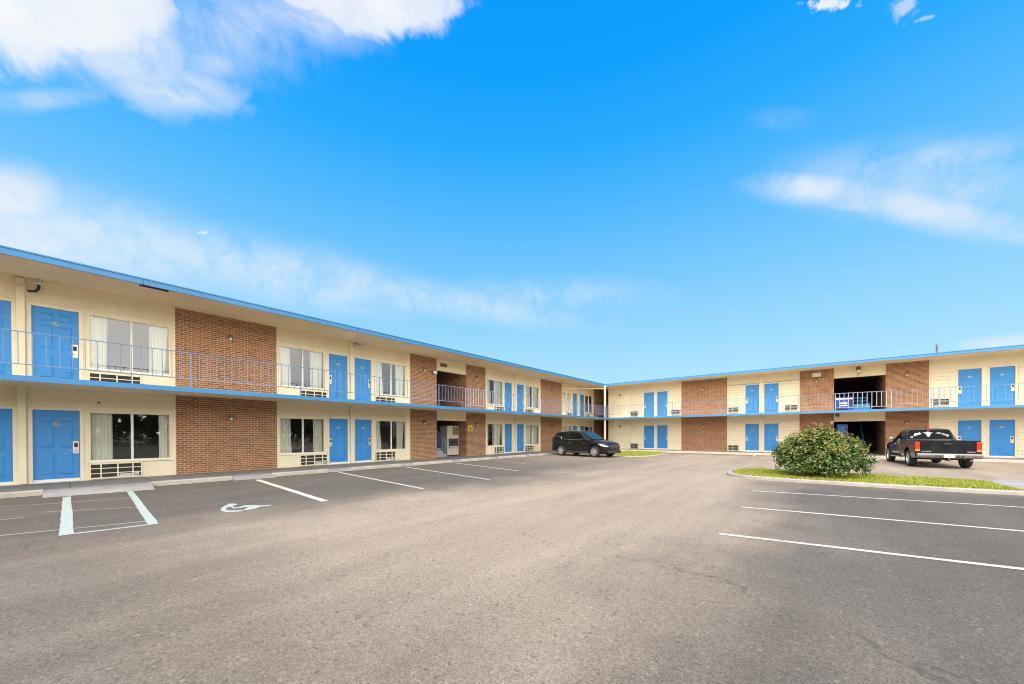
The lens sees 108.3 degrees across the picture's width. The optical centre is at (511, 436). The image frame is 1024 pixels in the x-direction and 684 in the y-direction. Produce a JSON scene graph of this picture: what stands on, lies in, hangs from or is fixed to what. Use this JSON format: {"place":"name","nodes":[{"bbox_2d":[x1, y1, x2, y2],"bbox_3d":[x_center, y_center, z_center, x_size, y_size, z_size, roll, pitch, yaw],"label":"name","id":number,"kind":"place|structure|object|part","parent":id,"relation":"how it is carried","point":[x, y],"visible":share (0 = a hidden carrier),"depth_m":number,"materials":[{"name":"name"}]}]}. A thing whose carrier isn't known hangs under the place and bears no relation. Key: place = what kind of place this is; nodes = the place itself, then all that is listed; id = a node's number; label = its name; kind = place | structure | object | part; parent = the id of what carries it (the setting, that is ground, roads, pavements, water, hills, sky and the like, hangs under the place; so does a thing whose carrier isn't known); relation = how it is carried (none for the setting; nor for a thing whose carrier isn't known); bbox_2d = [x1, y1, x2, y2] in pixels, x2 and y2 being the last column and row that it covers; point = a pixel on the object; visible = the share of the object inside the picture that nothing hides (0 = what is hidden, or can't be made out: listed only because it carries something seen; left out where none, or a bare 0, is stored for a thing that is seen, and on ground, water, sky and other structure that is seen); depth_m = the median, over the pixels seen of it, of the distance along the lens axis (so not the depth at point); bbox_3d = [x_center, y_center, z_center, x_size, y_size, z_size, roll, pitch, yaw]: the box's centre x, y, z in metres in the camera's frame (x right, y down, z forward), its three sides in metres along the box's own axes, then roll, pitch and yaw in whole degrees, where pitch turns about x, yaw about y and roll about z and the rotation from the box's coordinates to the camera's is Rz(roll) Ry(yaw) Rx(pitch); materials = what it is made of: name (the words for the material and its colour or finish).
{"place":"outdoors","nodes":[
{"label":"outdoors","id":0,"kind":"place"},
{"bbox_2d":[0,450,556,491],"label":"walkway","id":1,"kind":"structure","parent":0,"point":[46,486],"depth_m":12.55,"materials":[{"name":"concrete"}]},
{"bbox_2d":[440,426,458,455],"bbox_3d":[-3.865,0.256,23.040,0.860,1.850,0.930,-1,1,-44],"label":"ice machine","id":2,"kind":"object","parent":1,"relation":"on","point":[450,434],"visible":0.97,"depth_m":22.77,"materials":[{"name":"beige plastic"}]},
{"bbox_2d":[0,453,1023,683],"bbox_3d":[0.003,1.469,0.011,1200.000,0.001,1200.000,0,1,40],"label":"car park","id":3,"kind":"structure","parent":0,"point":[573,568],"depth_m":3.73,"materials":[{"name":"grey asphalt"}]},
{"bbox_2d":[0,489,42,498],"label":"kerb","id":4,"kind":"structure","parent":3,"relation":"on","point":[13,494],"depth_m":8.80,"materials":[{"name":"concrete"}]},
{"bbox_2d":[59,496,73,535],"bbox_3d":[-8.563,1.432,7.109,5.250,0.001,0.152,0,1,40],"label":"parking line","id":5,"kind":"object","parent":3,"relation":"on","point":[66,524],"visible":1,"depth_m":6.49,"materials":[{"name":"white paint"}]},
{"bbox_2d":[4,498,128,506],"bbox_3d":[-9.967,1.432,7.882,2.751,0.001,0.058,0,0,-31],"label":"parking line","id":6,"kind":"object","parent":3,"relation":"on","point":[53,503],"visible":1,"depth_m":7.93,"materials":[{"name":"white paint"}]},
{"bbox_2d":[0,521,145,535],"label":"parking line","id":7,"kind":"object","parent":3,"relation":"on","point":[73,528],"visible":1,"depth_m":5.81,"materials":[{"name":"white paint"}]},
{"bbox_2d":[75,524,147,533],"bbox_3d":[-6.226,1.437,5.773,0.782,0.001,0.092,-1,1,-43],"label":"parking line","id":8,"kind":"object","parent":3,"relation":"on","point":[110,529],"visible":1,"depth_m":5.73,"materials":[{"name":"white paint"}]},
{"bbox_2d":[127,491,157,524],"bbox_3d":[-7.947,1.425,7.876,5.522,0.001,0.130,0,1,41],"label":"parking line","id":9,"kind":"object","parent":3,"relation":"on","point":[148,517],"visible":1,"depth_m":7.17,"materials":[{"name":"white paint"}]},
{"bbox_2d":[150,476,231,485],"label":"kerb","id":10,"kind":"structure","parent":3,"relation":"on","point":[186,481],"depth_m":11.17,"materials":[{"name":"concrete"}]},
{"bbox_2d":[221,505,242,511],"bbox_3d":[-5.631,1.424,7.330,1.022,0.001,0.281,0,1,40],"label":"accessible symbol","id":11,"kind":"object","parent":3,"relation":"on","point":[223,508],"visible":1,"depth_m":7.15,"materials":[{"name":"white paint"}]},
{"bbox_2d":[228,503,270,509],"bbox_3d":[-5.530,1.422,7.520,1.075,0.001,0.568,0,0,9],"label":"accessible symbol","id":12,"kind":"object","parent":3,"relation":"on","point":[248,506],"visible":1,"depth_m":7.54,"materials":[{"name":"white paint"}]},
{"bbox_2d":[256,479,327,501],"bbox_3d":[-6.191,1.405,10.073,5.730,0.001,0.160,0,1,43],"label":"parking line","id":13,"kind":"object","parent":3,"relation":"on","point":[298,492],"visible":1,"depth_m":9.51,"materials":[{"name":"white paint"}]},
{"bbox_2d":[42,452,557,497],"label":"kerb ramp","id":14,"kind":"structure","parent":3,"relation":"on","point":[47,493],"depth_m":9.80,"materials":[{"name":"concrete"}]},
{"bbox_2d":[271,469,328,476],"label":"kerb","id":15,"kind":"structure","parent":3,"relation":"on","point":[276,474],"depth_m":13.54,"materials":[{"name":"concrete"}]},
{"bbox_2d":[0,245,612,485],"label":"motel wing","id":16,"kind":"structure","parent":3,"relation":"on","point":[107,374],"depth_m":13.58,"materials":[{"name":"beige paint"}]},
{"bbox_2d":[0,297,16,374],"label":"door","id":17,"kind":"structure","parent":16,"relation":"in","point":[7,305],"depth_m":9.95,"materials":[{"name":"metal"}]},
{"bbox_2d":[0,406,17,485],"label":"door","id":18,"kind":"structure","parent":16,"relation":"in","point":[8,414],"depth_m":9.95,"materials":[{"name":"metal"}]},
{"bbox_2d":[26,301,83,379],"bbox_3d":[-13.030,-2.575,10.571,0.150,2.299,1.020,0,1,40],"label":"door","id":19,"kind":"structure","parent":16,"relation":"in","point":[41,318],"depth_m":10.55,"materials":[{"name":"blue paint"}]},
{"bbox_2d":[27,407,84,483],"bbox_3d":[-13.023,0.240,10.592,0.150,2.145,1.020,0,1,40],"label":"door","id":20,"kind":"structure","parent":16,"relation":"in","point":[56,453],"depth_m":10.57,"materials":[{"name":"blue paint"}]},
{"bbox_2d":[86,313,171,376],"bbox_3d":[-12.092,-2.828,11.746,0.246,1.680,1.890,0,1,40],"label":"window","id":21,"kind":"structure","parent":16,"relation":"in","point":[97,325],"depth_m":11.67,"materials":[{"name":"white fabric"}]},
{"bbox_2d":[87,412,172,462],"bbox_3d":[-12.085,0.016,11.767,0.246,1.538,1.890,0,1,40],"label":"window","id":22,"kind":"structure","parent":16,"relation":"in","point":[100,433],"depth_m":11.45,"materials":[{"name":"white paint"}]},
{"bbox_2d":[278,345,324,389],"bbox_3d":[-8.876,-2.864,15.627,0.246,1.680,1.860,0,1,40],"label":"window","id":23,"kind":"structure","parent":16,"relation":"in","point":[283,351],"depth_m":15.57,"materials":[{"name":"white paint"}]},
{"bbox_2d":[279,417,325,455],"bbox_3d":[-8.869,-0.020,15.648,0.246,1.538,1.860,0,1,40],"label":"window","id":24,"kind":"structure","parent":16,"relation":"in","point":[284,423],"depth_m":15.58,"materials":[{"name":"white paint"}]},
{"bbox_2d":[327,417,349,464],"bbox_3d":[-7.886,0.183,16.792,0.150,2.145,1.010,0,1,40],"label":"door","id":25,"kind":"structure","parent":16,"relation":"in","point":[338,428],"depth_m":16.80,"materials":[{"name":"metal"}]},
{"bbox_2d":[327,351,349,398],"bbox_3d":[-7.892,-2.632,16.771,0.150,2.299,1.010,0,1,40],"label":"door","id":26,"kind":"structure","parent":16,"relation":"in","point":[338,362],"depth_m":16.76,"materials":[{"name":"metal"}]},
{"bbox_2d":[354,418,372,462],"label":"door","id":27,"kind":"structure","parent":16,"relation":"in","point":[363,427],"depth_m":17.72,"materials":[{"name":"metal"}]},
{"bbox_2d":[354,356,372,400],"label":"door","id":28,"kind":"structure","parent":16,"relation":"in","point":[363,366],"depth_m":17.71,"materials":[{"name":"metal"}]},
{"bbox_2d":[375,420,405,451],"bbox_3d":[-6.196,-0.050,18.874,0.246,1.538,1.820,0,1,40],"label":"window","id":29,"kind":"structure","parent":16,"relation":"in","point":[399,424],"depth_m":18.91,"materials":[{"name":"white paint"}]},
{"bbox_2d":[375,361,405,396],"bbox_3d":[-6.203,-2.894,18.853,0.246,1.680,1.820,0,1,40],"label":"window","id":30,"kind":"structure","parent":16,"relation":"in","point":[399,369],"depth_m":19.12,"materials":[{"name":"white paint"}]},
{"bbox_2d":[468,425,472,430],"bbox_3d":[-2.595,-0.557,23.041,0.020,0.370,0.380,0,1,40],"label":"warning sign","id":31,"kind":"object","parent":16,"relation":"attached to","point":[470,427],"visible":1,"depth_m":23.04,"materials":[{"name":"yellow"}]},
{"bbox_2d":[486,424,502,446],"bbox_3d":[-1.200,-0.105,24.903,0.246,1.538,1.680,0,1,40],"label":"window","id":32,"kind":"structure","parent":16,"relation":"in","point":[496,428],"depth_m":25.16,"materials":[{"name":"beige fabric"}]},
{"bbox_2d":[486,379,503,405],"bbox_3d":[-1.207,-2.949,24.882,0.246,1.680,1.680,0,1,40],"label":"window","id":33,"kind":"structure","parent":16,"relation":"in","point":[497,385],"depth_m":25.11,"materials":[{"name":"white fabric"}]},
{"bbox_2d":[504,423,512,453],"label":"door","id":34,"kind":"structure","parent":16,"relation":"in","point":[508,427],"depth_m":26.00,"materials":[{"name":"metal"}]},
{"bbox_2d":[504,381,512,410],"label":"door","id":35,"kind":"structure","parent":16,"relation":"in","point":[508,386],"depth_m":25.98,"materials":[{"name":"metal"}]},
{"bbox_2d":[517,423,524,452],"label":"door","id":36,"kind":"structure","parent":16,"relation":"in","point":[520,426],"depth_m":27.06,"materials":[{"name":"metal"}]},
{"bbox_2d":[517,383,524,411],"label":"door","id":37,"kind":"structure","parent":16,"relation":"in","point":[520,387],"depth_m":27.04,"materials":[{"name":"metal"}]},
{"bbox_2d":[525,385,538,408],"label":"window","id":38,"kind":"structure","parent":16,"relation":"in","point":[533,389],"depth_m":28.12,"materials":[{"name":"white glass"}]},
{"bbox_2d":[526,425,539,444],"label":"window","id":39,"kind":"structure","parent":16,"relation":"in","point":[533,427],"depth_m":28.15,"materials":[{"name":"white paint"}]},
{"bbox_2d":[562,426,571,431],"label":"window","id":40,"kind":"structure","parent":16,"relation":"in","point":[564,428],"depth_m":32.10,"materials":[{"name":"white paint"}]},
{"bbox_2d":[562,391,571,411],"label":"window","id":41,"kind":"structure","parent":16,"relation":"in","point":[566,396],"depth_m":32.10,"materials":[{"name":"white paint"}]},
{"bbox_2d":[572,425,577,430],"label":"door","id":42,"kind":"structure","parent":16,"relation":"in","point":[574,427],"depth_m":33.04,"materials":[{"name":"metal"}]},
{"bbox_2d":[572,392,577,415],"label":"door","id":43,"kind":"structure","parent":16,"relation":"in","point":[574,395],"depth_m":33.14,"materials":[{"name":"metal"}]},
{"bbox_2d":[580,425,584,430],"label":"door","id":44,"kind":"structure","parent":16,"relation":"in","point":[582,427],"depth_m":34.15,"materials":[{"name":"metal"}]},
{"bbox_2d":[580,394,584,415],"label":"door","id":45,"kind":"structure","parent":16,"relation":"in","point":[582,396],"depth_m":34.12,"materials":[{"name":"metal"}]},
{"bbox_2d":[585,395,592,413],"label":"window","id":46,"kind":"structure","parent":16,"relation":"in","point":[588,399],"depth_m":34.98,"materials":[{"name":"white glass"}]},
{"bbox_2d":[351,464,401,469],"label":"kerb","id":47,"kind":"structure","parent":3,"relation":"on","point":[375,466],"depth_m":15.91,"materials":[{"name":"concrete"}]},
{"bbox_2d":[338,472,423,488],"bbox_3d":[-4.550,1.386,12.139,0.110,0.001,6.140,-1,1,-45],"label":"parking line","id":48,"kind":"object","parent":3,"relation":"on","point":[384,481],"visible":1,"depth_m":11.48,"materials":[{"name":"white paint"}]},
{"bbox_2d":[412,460,451,465],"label":"kerb","id":49,"kind":"structure","parent":3,"relation":"on","point":[431,462],"depth_m":18.18,"materials":[{"name":"concrete"}]},
{"bbox_2d":[407,467,489,479],"bbox_3d":[-2.733,1.367,14.223,0.109,0.001,6.132,0,1,-41],"label":"parking line","id":50,"kind":"object","parent":3,"relation":"on","point":[448,473],"visible":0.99,"depth_m":13.78,"materials":[{"name":"white paint"}]},
{"bbox_2d":[460,457,490,461],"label":"kerb","id":51,"kind":"structure","parent":3,"relation":"on","point":[476,459],"depth_m":20.48,"materials":[{"name":"concrete"}]},
{"bbox_2d":[497,455,525,458],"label":"kerb","id":52,"kind":"structure","parent":3,"relation":"on","point":[512,456],"depth_m":22.85,"materials":[{"name":"concrete"}]},
{"bbox_2d":[528,453,553,455],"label":"kerb","id":53,"kind":"structure","parent":3,"relation":"on","point":[539,454],"depth_m":25.39,"materials":[{"name":"concrete"}]},
{"bbox_2d":[552,431,620,456],"bbox_3d":[4.863,0.437,24.639,2.180,1.680,4.695,0,1,-41],"label":"parked car","id":54,"kind":"object","parent":3,"relation":"on","point":[592,444],"visible":1,"depth_m":23.93,"materials":[{"name":"black paint"}]},
{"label":"side window","id":55,"kind":"part","parent":54,"relation":"part of","materials":[{"name":"black glass"}]},
{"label":"side window","id":56,"kind":"part","parent":54,"relation":"part of","materials":[{"name":"black glass"}]},
{"bbox_2d":[605,452,669,456],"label":"kerb","id":57,"kind":"structure","parent":3,"relation":"on","point":[640,456],"depth_m":24.48,"materials":[{"name":"concrete"}]},
{"bbox_2d":[599,344,1023,457],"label":"motel wing","id":58,"kind":"structure","parent":3,"relation":"on","point":[973,395],"depth_m":25.18,"materials":[{"name":"beige paint"}]},
{"bbox_2d":[643,425,654,448],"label":"door","id":59,"kind":"structure","parent":58,"relation":"in","point":[648,430],"depth_m":32.27,"materials":[{"name":"metal"}]},
{"bbox_2d":[643,391,654,416],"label":"door","id":60,"kind":"structure","parent":58,"relation":"in","point":[648,397],"depth_m":32.28,"materials":[{"name":"metal"}]},
{"bbox_2d":[656,424,668,449],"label":"door","id":61,"kind":"structure","parent":58,"relation":"in","point":[662,431],"depth_m":31.56,"materials":[{"name":"metal"}]},
{"bbox_2d":[656,390,668,415],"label":"door","id":62,"kind":"structure","parent":58,"relation":"in","point":[662,397],"depth_m":31.54,"materials":[{"name":"metal"}]},
{"bbox_2d":[744,423,759,451],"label":"door","id":63,"kind":"structure","parent":58,"relation":"in","point":[751,430],"depth_m":27.43,"materials":[{"name":"metal"}]},
{"bbox_2d":[744,383,759,412],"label":"door","id":64,"kind":"structure","parent":58,"relation":"in","point":[751,391],"depth_m":27.41,"materials":[{"name":"metal"}]},
{"bbox_2d":[763,422,779,451],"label":"door","id":65,"kind":"structure","parent":58,"relation":"in","point":[771,431],"depth_m":26.69,"materials":[{"name":"metal"}]},
{"bbox_2d":[763,382,779,412],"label":"door","id":66,"kind":"structure","parent":58,"relation":"in","point":[771,389],"depth_m":26.65,"materials":[{"name":"metal"}]},
{"bbox_2d":[812,372,820,376],"bbox_3d":[20.579,-4.191,24.999,0.450,0.260,0.022,0,1,40],"label":"wall sign","id":67,"kind":"object","parent":58,"relation":"attached to","point":[816,374],"visible":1,"depth_m":24.99,"materials":[{"name":"white paint"}]},
{"bbox_2d":[834,396,853,409],"bbox_3d":[22.165,-2.132,24.704,0.950,1.020,0.742,0,1,40],"label":"vending machine","id":68,"kind":"object","parent":58,"relation":"on","point":[843,401],"visible":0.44,"depth_m":24.42,"materials":[{"name":"blue plastic"}]},
{"bbox_2d":[854,397,869,409],"bbox_3d":[22.860,-2.087,24.221,0.814,0.934,0.600,0,1,40],"label":"linen cart","id":69,"kind":"object","parent":58,"relation":"on","point":[864,407],"visible":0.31,"depth_m":24.00,"materials":[{"name":"plastic"}]},
{"bbox_2d":[955,419,983,456],"bbox_3d":[25.765,0.075,20.854,1.020,2.145,0.150,0,1,40],"label":"door","id":70,"kind":"structure","parent":58,"relation":"in","point":[965,429],"depth_m":20.81,"materials":[{"name":"metal"}]},
{"bbox_2d":[956,366,983,406],"bbox_3d":[25.758,-2.740,20.833,1.020,2.299,0.150,0,1,40],"label":"door","id":71,"kind":"structure","parent":58,"relation":"in","point":[972,376],"depth_m":20.81,"materials":[{"name":"metal"}]},
{"bbox_2d":[987,418,1017,457],"bbox_3d":[26.639,0.078,20.130,1.032,2.145,0.150,0,1,40],"label":"door","id":72,"kind":"structure","parent":58,"relation":"in","point":[1002,433],"depth_m":20.11,"materials":[{"name":"metal"}]},
{"bbox_2d":[987,364,1017,405],"bbox_3d":[26.632,-2.737,20.109,1.032,2.299,0.150,0,1,40],"label":"door","id":73,"kind":"structure","parent":58,"relation":"in","point":[998,375],"depth_m":20.09,"materials":[{"name":"metal"}]},
{"bbox_2d":[621,450,1023,462],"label":"kerb","id":74,"kind":"structure","parent":3,"relation":"on","point":[986,460],"depth_m":24.99,"materials":[{"name":"concrete"}]},
{"bbox_2d":[719,533,1023,569],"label":"parking line","id":75,"kind":"object","parent":3,"relation":"on","point":[994,565],"visible":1,"depth_m":4.54,"materials":[{"name":"white paint"}]},
{"bbox_2d":[727,469,1023,495],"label":"kerb","id":76,"kind":"structure","parent":3,"relation":"on","point":[945,489],"depth_m":9.91,"materials":[{"name":"grey concrete"}]},
{"bbox_2d":[744,507,1023,531],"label":"parking line","id":77,"kind":"object","parent":3,"relation":"on","point":[888,519],"visible":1,"depth_m":6.27,"materials":[{"name":"white paint"}]},
{"bbox_2d":[753,490,1023,507],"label":"parking line","id":78,"kind":"object","parent":3,"relation":"on","point":[894,499],"visible":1,"depth_m":8.16,"materials":[{"name":"white paint"}]},
{"bbox_2d":[885,428,982,467],"bbox_3d":[19.321,0.449,17.286,2.080,1.695,5.580,0,1,35],"label":"pickup truck","id":79,"kind":"object","parent":3,"relation":"on","point":[934,445],"visible":1,"depth_m":15.77,"materials":[{"name":"paint"}]},
{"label":"rear window","id":80,"kind":"part","parent":79,"relation":"part of","materials":[{"name":"black glass"}]},
{"bbox_2d":[0,0,1023,383],"label":"sky","id":81,"kind":"structure","parent":0,"point":[600,191],"materials":[{"name":"blue"}]},
{"bbox_2d":[614,450,667,455],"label":"grass","id":82,"kind":"structure","parent":0,"point":[635,453],"depth_m":26.82,"materials":[{"name":"plant"}]},
{"bbox_2d":[620,449,1023,459],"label":"walkway","id":83,"kind":"structure","parent":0,"point":[875,453],"depth_m":26.32,"materials":[{"name":"concrete"}]},
{"bbox_2d":[836,424,847,436],"bbox_3d":[22.274,0.131,24.971,0.550,1.950,0.725,0,1,40],"label":"vending machine","id":84,"kind":"object","parent":83,"relation":"on","point":[840,428],"visible":0.45,"depth_m":24.68,"materials":[{"name":"blue plastic"}]},
{"bbox_2d":[991,479,1023,488],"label":"path","id":85,"kind":"structure","parent":0,"point":[1016,483],"depth_m":10.32,"materials":[{"name":"concrete"}]},
{"label":"lawn","id":86,"kind":"structure","parent":0,"visible":0},
{"bbox_2d":[769,422,879,477],"bbox_3d":[9.915,0.399,11.853,2.741,1.775,2.670,0,1,40],"label":"flowering shrub","id":87,"kind":"object","parent":86,"relation":"on","point":[824,450],"visible":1,"depth_m":11.28,"materials":[{"name":"green plant"}]},
{"bbox_2d":[732,468,1023,490],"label":"grass","id":88,"kind":"structure","parent":86,"relation":"on","point":[911,480],"depth_m":10.87,"materials":[{"name":"green plant"}]}
]}

